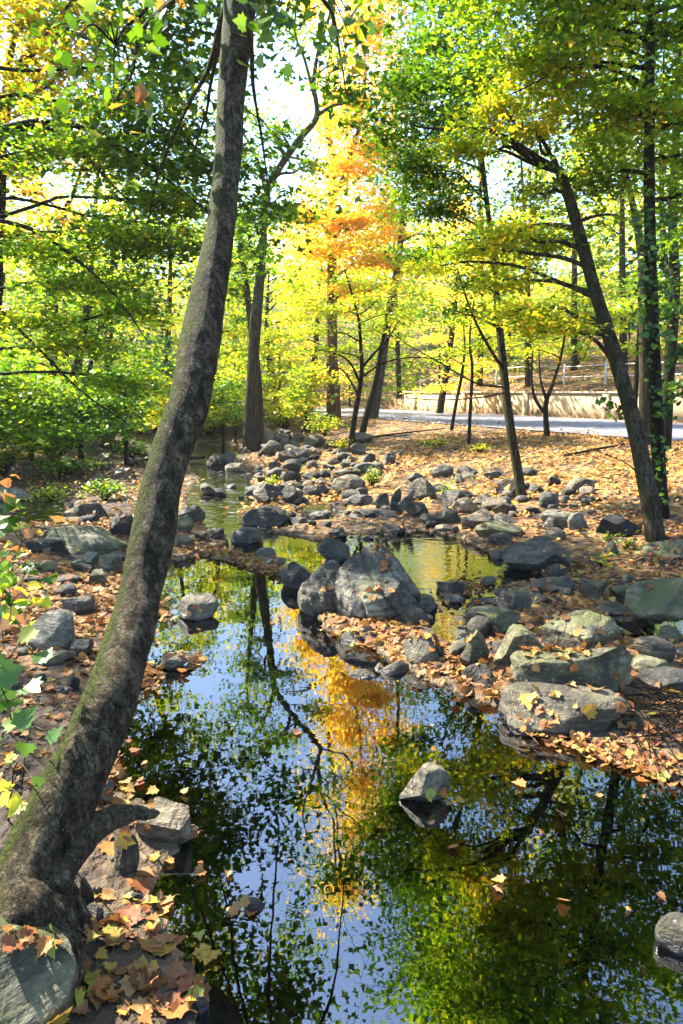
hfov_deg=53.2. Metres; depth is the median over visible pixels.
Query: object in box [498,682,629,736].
ledge rock
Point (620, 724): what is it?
fallen leaf
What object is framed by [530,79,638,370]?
woodland tree
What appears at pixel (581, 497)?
stone
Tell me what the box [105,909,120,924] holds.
fallen leaf
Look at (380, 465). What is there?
stone
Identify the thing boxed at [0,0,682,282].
sky
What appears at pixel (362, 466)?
stone
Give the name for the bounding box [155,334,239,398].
understory tree
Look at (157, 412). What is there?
understory tree
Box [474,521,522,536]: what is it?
rock
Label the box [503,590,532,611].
rock
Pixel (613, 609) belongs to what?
rock
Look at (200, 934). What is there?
fallen leaf
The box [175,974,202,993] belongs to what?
fallen leaf
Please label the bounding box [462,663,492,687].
stone
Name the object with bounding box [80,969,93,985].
fallen leaf
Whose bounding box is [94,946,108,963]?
fallen leaf
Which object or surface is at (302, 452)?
stone
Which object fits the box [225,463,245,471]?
rock
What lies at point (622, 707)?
fallen leaf
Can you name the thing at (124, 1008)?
fallen leaf
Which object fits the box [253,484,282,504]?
boulder
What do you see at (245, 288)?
slender tree
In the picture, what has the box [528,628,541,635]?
stone
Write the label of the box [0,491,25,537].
leafy sprig
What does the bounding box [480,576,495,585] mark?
stone
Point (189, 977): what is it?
fallen leaf
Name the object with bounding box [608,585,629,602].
rock
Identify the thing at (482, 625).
stone
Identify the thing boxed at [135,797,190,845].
boulder
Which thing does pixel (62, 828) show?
sycamore tree
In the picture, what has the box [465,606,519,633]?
rock
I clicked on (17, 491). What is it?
flat rock
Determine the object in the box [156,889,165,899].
fallen leaf
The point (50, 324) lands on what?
overhanging maple
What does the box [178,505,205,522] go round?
rock
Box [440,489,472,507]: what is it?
rock
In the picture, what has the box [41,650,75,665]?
rock
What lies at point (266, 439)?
stone
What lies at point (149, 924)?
fallen leaf
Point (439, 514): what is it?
stone
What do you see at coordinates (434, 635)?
stone
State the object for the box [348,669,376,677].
stone
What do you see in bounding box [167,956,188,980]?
fallen leaf
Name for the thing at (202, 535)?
stone
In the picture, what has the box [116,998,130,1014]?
fallen leaf
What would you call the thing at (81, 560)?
stone
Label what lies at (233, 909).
fallen leaf
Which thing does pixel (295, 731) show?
fallen leaf
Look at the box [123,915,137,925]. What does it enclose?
fallen leaf
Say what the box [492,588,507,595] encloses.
stone
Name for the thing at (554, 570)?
stone
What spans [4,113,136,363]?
tree
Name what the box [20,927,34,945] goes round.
fallen leaf
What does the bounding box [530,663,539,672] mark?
fallen leaf
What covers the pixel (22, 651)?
stone
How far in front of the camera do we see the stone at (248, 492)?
12.32 m
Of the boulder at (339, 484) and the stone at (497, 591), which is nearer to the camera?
the stone at (497, 591)
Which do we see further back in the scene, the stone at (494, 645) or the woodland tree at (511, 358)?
the woodland tree at (511, 358)
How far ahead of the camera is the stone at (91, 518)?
8.52 m
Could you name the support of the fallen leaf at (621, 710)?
on the ledge rock at (562, 705)
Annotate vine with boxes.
[0,540,57,648]
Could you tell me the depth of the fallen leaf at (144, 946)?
2.10 m
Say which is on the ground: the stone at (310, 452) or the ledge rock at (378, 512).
the stone at (310, 452)
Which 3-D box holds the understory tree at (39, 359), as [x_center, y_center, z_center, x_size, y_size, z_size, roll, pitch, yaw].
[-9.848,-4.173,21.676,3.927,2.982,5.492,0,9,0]
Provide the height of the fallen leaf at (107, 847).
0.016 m
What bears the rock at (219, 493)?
in the water
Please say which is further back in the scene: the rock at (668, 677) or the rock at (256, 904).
the rock at (668, 677)
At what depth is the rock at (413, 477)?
12.84 m
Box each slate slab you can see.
[376,492,389,508]
[389,488,401,510]
[396,489,414,513]
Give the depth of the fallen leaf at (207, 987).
1.99 m
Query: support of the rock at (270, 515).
in the water
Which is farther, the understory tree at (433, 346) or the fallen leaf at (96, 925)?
the understory tree at (433, 346)
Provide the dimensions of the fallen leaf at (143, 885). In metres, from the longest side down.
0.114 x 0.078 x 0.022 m
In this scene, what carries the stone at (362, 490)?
in the water
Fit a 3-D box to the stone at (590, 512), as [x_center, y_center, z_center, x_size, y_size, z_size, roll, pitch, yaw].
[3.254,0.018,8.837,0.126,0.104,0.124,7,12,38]
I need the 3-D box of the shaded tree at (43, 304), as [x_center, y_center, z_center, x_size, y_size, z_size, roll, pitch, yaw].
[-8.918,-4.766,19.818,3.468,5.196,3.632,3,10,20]
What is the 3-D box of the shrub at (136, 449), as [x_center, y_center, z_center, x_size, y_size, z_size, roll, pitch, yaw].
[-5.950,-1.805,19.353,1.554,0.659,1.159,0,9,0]
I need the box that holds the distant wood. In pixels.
[2,122,682,393]
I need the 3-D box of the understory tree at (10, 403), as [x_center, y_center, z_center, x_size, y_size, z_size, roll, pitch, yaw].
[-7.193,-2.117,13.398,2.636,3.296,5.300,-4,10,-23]
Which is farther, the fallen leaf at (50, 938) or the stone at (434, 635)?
the stone at (434, 635)
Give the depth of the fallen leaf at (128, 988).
1.95 m
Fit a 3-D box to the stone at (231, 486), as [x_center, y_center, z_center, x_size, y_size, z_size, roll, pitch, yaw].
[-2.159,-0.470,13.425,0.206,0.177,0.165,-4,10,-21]
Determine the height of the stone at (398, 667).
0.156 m
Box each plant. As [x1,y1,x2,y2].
[0,472,62,630]
[19,480,75,502]
[72,477,139,499]
[265,475,279,484]
[327,437,352,447]
[361,465,381,485]
[416,437,451,446]
[439,483,461,491]
[466,443,490,451]
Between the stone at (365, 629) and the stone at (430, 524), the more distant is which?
the stone at (430, 524)
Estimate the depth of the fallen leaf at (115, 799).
2.88 m
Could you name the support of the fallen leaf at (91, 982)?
on the ground
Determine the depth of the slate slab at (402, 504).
9.61 m
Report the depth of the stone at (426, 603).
5.51 m
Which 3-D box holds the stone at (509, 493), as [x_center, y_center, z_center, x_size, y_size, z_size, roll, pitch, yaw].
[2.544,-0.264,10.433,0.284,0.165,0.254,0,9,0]
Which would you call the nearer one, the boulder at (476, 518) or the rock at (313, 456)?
the boulder at (476, 518)
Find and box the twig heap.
[610,674,682,770]
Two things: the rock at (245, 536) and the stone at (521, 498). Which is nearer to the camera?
the rock at (245, 536)
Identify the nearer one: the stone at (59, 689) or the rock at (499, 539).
the stone at (59, 689)
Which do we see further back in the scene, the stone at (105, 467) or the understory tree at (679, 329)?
the understory tree at (679, 329)
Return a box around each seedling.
[0,623,63,795]
[0,741,44,820]
[585,552,616,566]
[603,531,620,542]
[615,529,644,549]
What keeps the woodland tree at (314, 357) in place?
on the ground
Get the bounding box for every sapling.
[267,247,458,451]
[331,312,424,432]
[410,313,516,429]
[425,300,517,443]
[494,286,582,436]
[581,251,682,404]
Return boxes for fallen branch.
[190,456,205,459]
[373,428,444,437]
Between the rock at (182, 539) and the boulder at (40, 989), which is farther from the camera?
the rock at (182, 539)
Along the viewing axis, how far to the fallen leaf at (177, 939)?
2.17 m
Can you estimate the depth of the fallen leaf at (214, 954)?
2.11 m
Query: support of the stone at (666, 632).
on the ground
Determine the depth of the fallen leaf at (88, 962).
2.00 m
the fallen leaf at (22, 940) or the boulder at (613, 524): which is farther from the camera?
the boulder at (613, 524)
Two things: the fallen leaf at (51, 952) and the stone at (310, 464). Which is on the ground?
the stone at (310, 464)
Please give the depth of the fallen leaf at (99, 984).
1.91 m
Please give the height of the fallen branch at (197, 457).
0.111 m
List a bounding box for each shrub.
[0,434,43,475]
[3,415,100,460]
[23,446,117,475]
[88,411,142,441]
[101,437,147,456]
[107,437,151,458]
[199,423,215,435]
[202,414,242,433]
[263,397,311,428]
[301,413,350,435]
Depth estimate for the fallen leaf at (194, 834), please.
2.69 m
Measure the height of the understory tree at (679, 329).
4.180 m
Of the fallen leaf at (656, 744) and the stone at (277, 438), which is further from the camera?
the stone at (277, 438)
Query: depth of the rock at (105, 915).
2.20 m
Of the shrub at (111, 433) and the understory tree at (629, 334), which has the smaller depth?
the shrub at (111, 433)
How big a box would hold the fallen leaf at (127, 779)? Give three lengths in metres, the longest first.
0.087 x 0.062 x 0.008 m
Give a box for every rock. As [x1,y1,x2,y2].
[0,487,35,500]
[19,541,43,552]
[33,560,58,565]
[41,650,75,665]
[53,583,76,594]
[61,595,94,614]
[67,675,79,689]
[71,563,92,571]
[71,638,93,655]
[73,503,106,518]
[79,876,93,905]
[87,903,103,922]
[88,569,107,583]
[97,554,122,572]
[99,778,113,803]
[100,912,113,921]
[111,511,133,524]
[114,831,139,874]
[131,891,142,900]
[157,965,161,983]
[160,655,188,669]
[175,533,194,545]
[176,515,193,532]
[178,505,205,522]
[178,593,218,620]
[194,995,208,1012]
[200,483,215,494]
[206,527,223,539]
[214,489,226,496]
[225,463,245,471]
[231,527,261,544]
[241,505,290,525]
[244,897,264,911]
[255,547,274,557]
[263,557,285,564]
[268,460,280,469]
[274,452,282,461]
[279,438,291,448]
[281,561,311,588]
[289,517,306,524]
[291,432,305,441]
[302,470,319,479]
[302,480,315,485]
[307,454,319,460]
[307,510,331,519]
[318,538,349,562]
[320,470,330,478]
[328,527,346,537]
[332,467,360,475]
[340,631,365,642]
[341,514,359,518]
[342,459,353,466]
[348,494,373,505]
[351,509,397,516]
[362,534,373,539]
[380,524,404,534]
[382,453,395,464]
[392,450,402,455]
[394,603,426,624]
[399,762,449,800]
[402,626,439,664]
[405,502,427,515]
[408,472,423,481]
[433,524,450,531]
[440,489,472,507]
[441,593,463,603]
[442,509,460,520]
[450,497,476,512]
[460,630,489,665]
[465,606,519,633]
[469,597,493,604]
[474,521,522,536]
[487,533,511,544]
[490,549,501,558]
[492,502,516,513]
[494,513,515,522]
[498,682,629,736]
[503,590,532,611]
[528,483,544,492]
[530,577,562,593]
[530,620,544,626]
[539,511,570,526]
[545,527,565,538]
[567,512,587,529]
[578,579,611,599]
[594,601,627,616]
[604,540,618,555]
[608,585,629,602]
[621,572,638,582]
[631,654,670,672]
[634,636,675,662]
[636,666,682,690]
[654,912,682,956]
[676,647,682,657]
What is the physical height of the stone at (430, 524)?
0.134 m
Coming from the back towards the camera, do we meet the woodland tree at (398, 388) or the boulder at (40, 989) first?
the woodland tree at (398, 388)
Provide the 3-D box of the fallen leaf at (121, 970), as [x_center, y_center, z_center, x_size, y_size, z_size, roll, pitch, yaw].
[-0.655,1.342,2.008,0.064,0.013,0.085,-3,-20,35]
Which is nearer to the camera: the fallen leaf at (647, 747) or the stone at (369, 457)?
the fallen leaf at (647, 747)
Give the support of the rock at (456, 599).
in the water
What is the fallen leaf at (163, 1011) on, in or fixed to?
on the ground
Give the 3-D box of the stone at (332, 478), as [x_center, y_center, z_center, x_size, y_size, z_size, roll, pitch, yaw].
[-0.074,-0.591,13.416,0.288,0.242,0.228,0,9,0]
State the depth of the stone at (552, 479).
11.02 m
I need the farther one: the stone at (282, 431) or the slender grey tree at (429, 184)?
the stone at (282, 431)
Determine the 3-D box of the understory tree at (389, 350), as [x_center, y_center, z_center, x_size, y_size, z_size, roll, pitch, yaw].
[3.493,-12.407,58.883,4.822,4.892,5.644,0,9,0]
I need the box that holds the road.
[311,405,682,440]
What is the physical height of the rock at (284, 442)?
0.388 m
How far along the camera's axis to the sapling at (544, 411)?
17.08 m
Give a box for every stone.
[11,682,20,688]
[17,647,28,655]
[24,645,36,650]
[27,577,41,582]
[32,673,45,680]
[36,560,57,571]
[41,538,64,551]
[55,686,64,692]
[57,574,82,583]
[60,686,72,693]
[65,502,73,507]
[71,557,86,565]
[78,514,99,523]
[82,551,99,564]
[91,478,105,486]
[92,887,101,895]
[97,452,109,460]
[101,465,109,470]
[108,855,113,861]
[109,521,131,534]
[110,551,123,560]
[112,976,122,984]
[120,458,133,464]
[197,531,206,539]
[226,484,235,487]
[243,447,249,453]
[244,490,253,495]
[245,483,261,490]
[253,472,263,476]
[254,465,262,469]
[257,440,282,456]
[257,476,266,481]
[264,429,274,438]
[264,436,272,443]
[266,468,283,479]
[273,433,290,442]
[274,484,284,490]
[276,429,291,434]
[281,471,300,482]
[283,448,309,457]
[283,455,296,462]
[284,444,298,449]
[284,480,303,489]
[293,488,303,503]
[294,448,316,454]
[297,457,308,463]
[301,496,308,501]
[301,510,310,517]
[302,484,328,496]
[306,460,317,468]
[309,521,316,525]
[313,448,321,454]
[316,478,326,484]
[322,521,331,526]
[323,463,334,469]
[327,458,340,464]
[328,439,344,448]
[330,476,340,482]
[331,448,341,454]
[337,453,348,461]
[341,489,359,498]
[343,495,354,504]
[347,456,356,461]
[348,432,372,443]
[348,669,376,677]
[350,443,365,454]
[354,462,377,473]
[356,487,367,494]
[361,453,375,461]
[361,625,374,631]
[361,631,374,640]
[363,511,375,517]
[371,468,381,475]
[372,462,383,468]
[375,662,383,669]
[378,660,407,675]
[380,504,388,508]
[418,594,435,613]
[420,513,444,524]
[425,520,435,527]
[431,633,437,641]
[434,663,443,669]
[435,485,444,491]
[435,511,459,523]
[435,646,444,655]
[436,581,466,593]
[449,641,466,655]
[450,525,458,532]
[455,473,464,482]
[456,466,470,472]
[458,633,468,638]
[460,468,476,473]
[461,471,473,479]
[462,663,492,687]
[467,615,491,636]
[472,494,490,505]
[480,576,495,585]
[482,497,507,510]
[483,471,501,478]
[487,641,500,649]
[489,598,497,605]
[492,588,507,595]
[496,478,508,486]
[496,479,515,494]
[496,590,506,606]
[499,489,515,497]
[500,496,511,503]
[509,511,516,516]
[515,495,528,501]
[517,589,540,597]
[521,507,538,513]
[521,592,531,596]
[522,467,536,475]
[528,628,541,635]
[532,593,551,603]
[540,491,558,507]
[543,517,558,529]
[545,563,565,576]
[546,475,560,485]
[546,509,561,511]
[548,504,555,508]
[554,576,574,589]
[559,588,572,595]
[560,495,571,503]
[561,488,574,495]
[567,477,594,492]
[569,503,577,508]
[578,495,587,499]
[579,486,595,495]
[580,498,589,504]
[586,496,594,501]
[587,509,596,514]
[657,625,682,641]
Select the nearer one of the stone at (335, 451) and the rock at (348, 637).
the rock at (348, 637)
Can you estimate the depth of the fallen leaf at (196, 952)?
2.12 m
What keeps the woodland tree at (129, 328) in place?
on the ground
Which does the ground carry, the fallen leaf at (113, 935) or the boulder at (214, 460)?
the fallen leaf at (113, 935)
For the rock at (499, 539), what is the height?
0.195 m
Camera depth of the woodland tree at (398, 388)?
46.67 m
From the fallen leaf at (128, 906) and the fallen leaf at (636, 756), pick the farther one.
the fallen leaf at (636, 756)
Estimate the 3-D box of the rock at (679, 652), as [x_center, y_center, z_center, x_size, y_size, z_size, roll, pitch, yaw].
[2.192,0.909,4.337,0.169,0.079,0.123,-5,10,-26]
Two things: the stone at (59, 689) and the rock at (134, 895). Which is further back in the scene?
the stone at (59, 689)
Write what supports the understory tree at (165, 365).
on the ground
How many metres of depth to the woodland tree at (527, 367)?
34.54 m
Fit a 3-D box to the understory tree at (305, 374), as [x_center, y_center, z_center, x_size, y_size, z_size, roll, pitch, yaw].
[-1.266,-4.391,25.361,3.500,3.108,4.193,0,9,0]
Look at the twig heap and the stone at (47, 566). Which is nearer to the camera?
the twig heap
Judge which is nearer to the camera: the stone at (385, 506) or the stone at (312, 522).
the stone at (312, 522)
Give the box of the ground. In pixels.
[0,272,682,1023]
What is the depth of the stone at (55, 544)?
7.12 m
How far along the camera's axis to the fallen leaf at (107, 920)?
2.18 m
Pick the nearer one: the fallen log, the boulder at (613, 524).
the boulder at (613, 524)
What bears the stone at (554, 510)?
on the ground
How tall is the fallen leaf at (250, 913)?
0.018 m
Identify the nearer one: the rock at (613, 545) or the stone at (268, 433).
the rock at (613, 545)
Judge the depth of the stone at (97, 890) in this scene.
2.32 m
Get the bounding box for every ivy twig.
[595,396,644,422]
[653,384,682,420]
[663,342,682,371]
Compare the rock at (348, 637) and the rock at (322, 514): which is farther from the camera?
the rock at (322, 514)
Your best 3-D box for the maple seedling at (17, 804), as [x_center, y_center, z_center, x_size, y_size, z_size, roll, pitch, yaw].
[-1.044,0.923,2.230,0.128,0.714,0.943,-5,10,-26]
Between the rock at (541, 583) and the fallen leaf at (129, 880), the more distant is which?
the rock at (541, 583)
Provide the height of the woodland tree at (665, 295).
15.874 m
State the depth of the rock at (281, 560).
7.11 m
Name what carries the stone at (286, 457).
on the ground
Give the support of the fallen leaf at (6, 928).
on the boulder at (40, 989)
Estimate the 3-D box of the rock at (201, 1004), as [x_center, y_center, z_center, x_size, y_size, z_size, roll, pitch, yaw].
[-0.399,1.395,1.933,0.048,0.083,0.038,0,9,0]
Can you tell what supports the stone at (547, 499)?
on the ground
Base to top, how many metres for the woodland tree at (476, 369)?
17.899 m
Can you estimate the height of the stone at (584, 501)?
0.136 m
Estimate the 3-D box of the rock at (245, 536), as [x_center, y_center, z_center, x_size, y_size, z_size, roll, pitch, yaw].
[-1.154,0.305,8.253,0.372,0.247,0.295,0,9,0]
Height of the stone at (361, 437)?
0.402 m
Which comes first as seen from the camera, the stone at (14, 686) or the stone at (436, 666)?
the stone at (14, 686)
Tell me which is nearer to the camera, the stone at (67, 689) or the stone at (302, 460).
the stone at (67, 689)
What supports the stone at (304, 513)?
on the ground
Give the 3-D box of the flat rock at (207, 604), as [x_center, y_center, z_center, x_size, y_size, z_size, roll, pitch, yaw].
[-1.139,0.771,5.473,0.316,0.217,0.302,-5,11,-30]
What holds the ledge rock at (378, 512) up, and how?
in the water
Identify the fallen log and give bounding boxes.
[564,443,625,456]
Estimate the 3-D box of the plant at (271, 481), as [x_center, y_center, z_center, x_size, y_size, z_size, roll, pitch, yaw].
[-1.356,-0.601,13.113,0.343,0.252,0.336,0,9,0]
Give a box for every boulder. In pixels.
[0,915,78,1023]
[27,609,74,650]
[45,525,127,554]
[113,468,131,479]
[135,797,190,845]
[206,453,220,467]
[221,452,235,464]
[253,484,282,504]
[280,485,298,502]
[281,459,301,474]
[297,560,340,615]
[303,435,325,447]
[331,474,364,493]
[335,544,420,618]
[407,477,436,500]
[431,464,453,477]
[461,508,494,527]
[494,624,543,663]
[502,536,571,572]
[510,645,631,692]
[541,610,623,649]
[595,514,641,536]
[624,578,682,621]
[642,539,682,558]
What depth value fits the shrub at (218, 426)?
29.63 m
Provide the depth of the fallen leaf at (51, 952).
1.78 m
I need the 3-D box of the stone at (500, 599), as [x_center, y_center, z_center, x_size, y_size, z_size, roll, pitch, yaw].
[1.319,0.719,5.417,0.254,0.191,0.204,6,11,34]
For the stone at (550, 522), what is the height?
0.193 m
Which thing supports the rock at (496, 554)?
on the ground
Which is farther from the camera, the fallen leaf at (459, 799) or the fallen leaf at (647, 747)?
the fallen leaf at (647, 747)
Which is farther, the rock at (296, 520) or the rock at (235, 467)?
the rock at (235, 467)
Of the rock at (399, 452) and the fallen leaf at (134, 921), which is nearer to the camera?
the fallen leaf at (134, 921)
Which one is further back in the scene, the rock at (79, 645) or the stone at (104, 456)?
the stone at (104, 456)
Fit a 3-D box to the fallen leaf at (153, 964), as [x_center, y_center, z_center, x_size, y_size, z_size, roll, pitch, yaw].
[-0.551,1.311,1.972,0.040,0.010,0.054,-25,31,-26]
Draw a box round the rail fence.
[419,361,680,390]
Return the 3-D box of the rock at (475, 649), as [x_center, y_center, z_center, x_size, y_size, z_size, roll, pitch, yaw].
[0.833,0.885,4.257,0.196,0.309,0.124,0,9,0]
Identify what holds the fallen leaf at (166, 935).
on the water
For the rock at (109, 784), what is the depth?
2.85 m
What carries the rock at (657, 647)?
on the ground
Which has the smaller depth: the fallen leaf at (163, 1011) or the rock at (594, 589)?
the fallen leaf at (163, 1011)
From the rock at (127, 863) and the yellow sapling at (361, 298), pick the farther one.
the yellow sapling at (361, 298)
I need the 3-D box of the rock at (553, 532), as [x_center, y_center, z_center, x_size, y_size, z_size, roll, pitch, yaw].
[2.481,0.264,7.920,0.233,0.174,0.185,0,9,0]
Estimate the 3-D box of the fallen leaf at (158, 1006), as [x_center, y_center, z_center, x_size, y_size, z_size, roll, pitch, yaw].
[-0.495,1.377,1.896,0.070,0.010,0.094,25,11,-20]
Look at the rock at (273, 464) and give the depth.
16.15 m
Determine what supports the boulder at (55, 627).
on the ground
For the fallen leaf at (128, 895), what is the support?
on the ground
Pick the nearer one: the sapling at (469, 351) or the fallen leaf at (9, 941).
the fallen leaf at (9, 941)
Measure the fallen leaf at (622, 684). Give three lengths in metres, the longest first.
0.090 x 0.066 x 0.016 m
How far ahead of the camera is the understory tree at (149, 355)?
25.23 m
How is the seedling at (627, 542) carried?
on the ground
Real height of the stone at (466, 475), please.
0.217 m
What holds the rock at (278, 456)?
on the ground
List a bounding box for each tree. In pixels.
[0,0,198,317]
[0,0,452,986]
[0,205,75,376]
[0,264,90,416]
[0,329,65,413]
[0,337,49,446]
[0,342,51,415]
[0,366,89,460]
[0,382,120,460]
[1,335,84,406]
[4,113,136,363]
[4,190,128,385]
[14,159,151,390]
[42,357,97,412]
[53,365,172,466]
[58,354,150,410]
[62,294,163,439]
[81,28,216,396]
[82,331,175,433]
[83,169,179,369]
[112,173,223,374]
[121,357,221,439]
[135,348,176,416]
[149,202,292,438]
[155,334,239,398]
[201,139,277,449]
[203,0,361,452]
[205,363,246,448]
[209,340,282,441]
[220,245,349,417]
[221,222,290,379]
[233,329,324,424]
[251,187,366,409]
[263,350,350,432]
[316,0,608,496]
[320,333,396,406]
[344,180,436,400]
[354,348,400,367]
[363,0,682,518]
[367,13,473,418]
[373,61,665,542]
[390,158,515,412]
[409,323,469,385]
[423,40,560,386]
[450,196,540,366]
[450,302,522,367]
[463,116,572,386]
[501,296,565,363]
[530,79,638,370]
[532,2,670,444]
[534,295,616,363]
[559,50,682,369]
[581,50,682,360]
[582,283,682,358]
[614,0,682,451]
[627,279,682,342]
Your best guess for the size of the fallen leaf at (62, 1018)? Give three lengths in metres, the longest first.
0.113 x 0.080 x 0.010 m
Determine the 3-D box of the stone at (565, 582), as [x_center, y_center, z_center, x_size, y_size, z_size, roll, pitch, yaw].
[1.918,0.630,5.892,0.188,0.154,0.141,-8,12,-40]
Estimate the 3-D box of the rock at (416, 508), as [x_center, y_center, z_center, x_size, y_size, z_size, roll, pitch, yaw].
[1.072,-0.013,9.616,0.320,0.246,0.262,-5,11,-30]
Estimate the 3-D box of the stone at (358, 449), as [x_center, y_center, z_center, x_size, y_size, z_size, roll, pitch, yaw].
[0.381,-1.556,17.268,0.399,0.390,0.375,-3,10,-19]
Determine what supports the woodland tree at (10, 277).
on the ground
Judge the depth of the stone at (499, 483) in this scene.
10.97 m
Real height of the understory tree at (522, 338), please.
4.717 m
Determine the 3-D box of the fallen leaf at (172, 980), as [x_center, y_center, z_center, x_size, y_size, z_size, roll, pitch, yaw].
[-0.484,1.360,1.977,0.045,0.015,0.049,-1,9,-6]
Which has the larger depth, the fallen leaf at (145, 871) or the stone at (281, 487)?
the stone at (281, 487)
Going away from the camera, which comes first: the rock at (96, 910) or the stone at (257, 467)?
the rock at (96, 910)
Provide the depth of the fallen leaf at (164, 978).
1.99 m
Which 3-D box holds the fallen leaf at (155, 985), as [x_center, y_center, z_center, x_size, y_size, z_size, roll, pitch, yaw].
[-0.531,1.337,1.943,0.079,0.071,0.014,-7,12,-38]
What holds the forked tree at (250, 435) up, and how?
on the ground
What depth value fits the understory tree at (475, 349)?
46.47 m
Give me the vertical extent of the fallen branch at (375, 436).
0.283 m
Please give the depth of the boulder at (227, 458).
18.20 m
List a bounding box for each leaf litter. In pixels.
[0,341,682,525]
[0,498,682,910]
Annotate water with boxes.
[0,441,682,1023]
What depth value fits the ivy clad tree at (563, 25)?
7.68 m
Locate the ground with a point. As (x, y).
(96, 868)
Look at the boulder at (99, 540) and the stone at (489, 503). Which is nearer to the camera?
the boulder at (99, 540)
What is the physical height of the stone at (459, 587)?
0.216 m
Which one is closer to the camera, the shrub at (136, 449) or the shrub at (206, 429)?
the shrub at (136, 449)
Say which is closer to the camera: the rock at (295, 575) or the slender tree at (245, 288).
the rock at (295, 575)
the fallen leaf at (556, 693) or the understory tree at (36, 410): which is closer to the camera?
the fallen leaf at (556, 693)
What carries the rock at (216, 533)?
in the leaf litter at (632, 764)
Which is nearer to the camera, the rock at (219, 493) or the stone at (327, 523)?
the stone at (327, 523)
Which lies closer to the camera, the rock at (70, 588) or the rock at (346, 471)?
the rock at (70, 588)
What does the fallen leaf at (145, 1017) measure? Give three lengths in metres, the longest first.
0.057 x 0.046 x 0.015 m
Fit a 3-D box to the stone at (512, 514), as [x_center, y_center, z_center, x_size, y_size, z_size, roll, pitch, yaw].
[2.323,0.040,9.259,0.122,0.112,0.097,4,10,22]
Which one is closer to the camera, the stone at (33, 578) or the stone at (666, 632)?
the stone at (666, 632)
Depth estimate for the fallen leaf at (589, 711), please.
3.46 m
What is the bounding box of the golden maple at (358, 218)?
[271,0,440,419]
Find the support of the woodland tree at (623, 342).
on the ground
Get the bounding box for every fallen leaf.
[1,924,13,933]
[2,930,18,959]
[14,933,33,950]
[16,928,29,945]
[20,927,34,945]
[24,925,41,935]
[30,935,53,959]
[38,935,64,945]
[38,938,56,959]
[47,1006,72,1023]
[71,999,89,1014]
[74,987,85,1007]
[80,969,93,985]
[83,919,103,936]
[83,994,104,1010]
[84,956,92,971]
[84,968,101,981]
[85,987,96,1002]
[86,929,100,943]
[86,978,107,991]
[90,976,129,1004]
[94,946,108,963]
[96,841,113,856]
[96,921,113,933]
[98,887,116,902]
[98,961,117,972]
[100,918,118,927]
[100,970,119,984]
[101,926,116,936]
[101,932,133,945]
[101,976,116,989]
[104,788,114,797]
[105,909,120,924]
[107,927,126,951]
[107,986,118,1005]
[107,992,117,1004]
[110,966,127,974]
[111,796,126,803]
[114,829,135,858]
[115,974,140,997]
[116,777,131,785]
[116,826,129,840]
[116,900,134,917]
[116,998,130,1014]
[117,798,130,803]
[117,900,150,927]
[117,924,136,937]
[118,1005,128,1013]
[122,942,134,949]
[123,888,134,897]
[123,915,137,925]
[124,875,156,894]
[126,876,141,887]
[126,957,142,972]
[127,931,139,937]
[128,965,151,994]
[128,968,148,984]
[129,747,139,752]
[130,954,148,972]
[130,995,153,1013]
[134,894,149,903]
[134,965,160,989]
[134,966,153,982]
[135,865,154,876]
[136,937,169,952]
[137,1009,152,1023]
[141,929,155,938]
[142,894,159,903]
[142,902,152,907]
[143,907,150,912]
[143,920,159,930]
[143,969,166,991]
[144,822,152,829]
[144,912,158,920]
[144,924,162,935]
[144,938,151,946]
[146,918,161,928]
[147,989,162,1004]
[148,933,172,947]
[148,960,159,971]
[149,850,161,861]
[151,990,166,1022]
[151,995,165,1007]
[152,932,186,942]
[153,905,175,915]
[153,941,180,956]
[155,992,170,1007]
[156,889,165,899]
[156,900,173,912]
[157,894,177,904]
[159,1008,175,1018]
[160,973,168,982]
[162,992,182,1013]
[166,976,181,988]
[166,990,194,1018]
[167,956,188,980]
[167,970,194,990]
[169,998,196,1012]
[170,948,182,960]
[173,934,186,944]
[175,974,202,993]
[183,977,204,1000]
[187,929,205,940]
[190,949,221,965]
[190,968,209,1002]
[191,830,201,838]
[192,946,212,961]
[196,943,210,950]
[203,979,211,995]
[226,897,239,916]
[237,891,249,907]
[244,908,257,918]
[292,728,301,735]
[425,786,436,801]
[437,783,447,797]
[455,796,464,802]
[512,778,526,786]
[517,692,538,710]
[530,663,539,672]
[549,690,561,697]
[565,680,576,686]
[570,662,577,671]
[581,703,600,719]
[587,684,610,689]
[613,699,625,712]
[617,721,625,728]
[619,704,626,712]
[620,680,625,689]
[624,699,634,707]
[624,723,636,729]
[627,709,637,715]
[632,744,642,751]
[632,751,641,763]
[635,775,648,781]
[640,721,655,729]
[643,744,654,751]
[650,740,665,745]
[653,764,665,776]
[659,770,670,778]
[671,731,682,740]
[676,751,682,759]
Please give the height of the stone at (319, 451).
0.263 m
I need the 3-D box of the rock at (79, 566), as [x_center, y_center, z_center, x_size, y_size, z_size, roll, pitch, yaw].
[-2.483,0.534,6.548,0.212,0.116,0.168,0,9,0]
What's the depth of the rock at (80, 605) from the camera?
5.24 m
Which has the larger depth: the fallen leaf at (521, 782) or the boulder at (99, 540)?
the boulder at (99, 540)
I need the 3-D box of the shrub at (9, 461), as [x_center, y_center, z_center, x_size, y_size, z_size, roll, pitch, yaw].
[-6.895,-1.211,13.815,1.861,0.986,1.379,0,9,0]
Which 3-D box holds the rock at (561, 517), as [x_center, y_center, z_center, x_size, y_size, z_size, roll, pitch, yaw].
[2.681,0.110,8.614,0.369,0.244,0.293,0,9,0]
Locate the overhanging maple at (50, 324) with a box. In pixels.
[0,0,297,424]
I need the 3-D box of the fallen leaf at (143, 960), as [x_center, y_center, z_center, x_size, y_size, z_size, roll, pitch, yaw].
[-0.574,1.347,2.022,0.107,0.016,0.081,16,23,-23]
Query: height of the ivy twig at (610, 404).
0.360 m
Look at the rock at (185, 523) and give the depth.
8.40 m
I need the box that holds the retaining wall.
[403,391,682,422]
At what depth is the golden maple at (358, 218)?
26.28 m

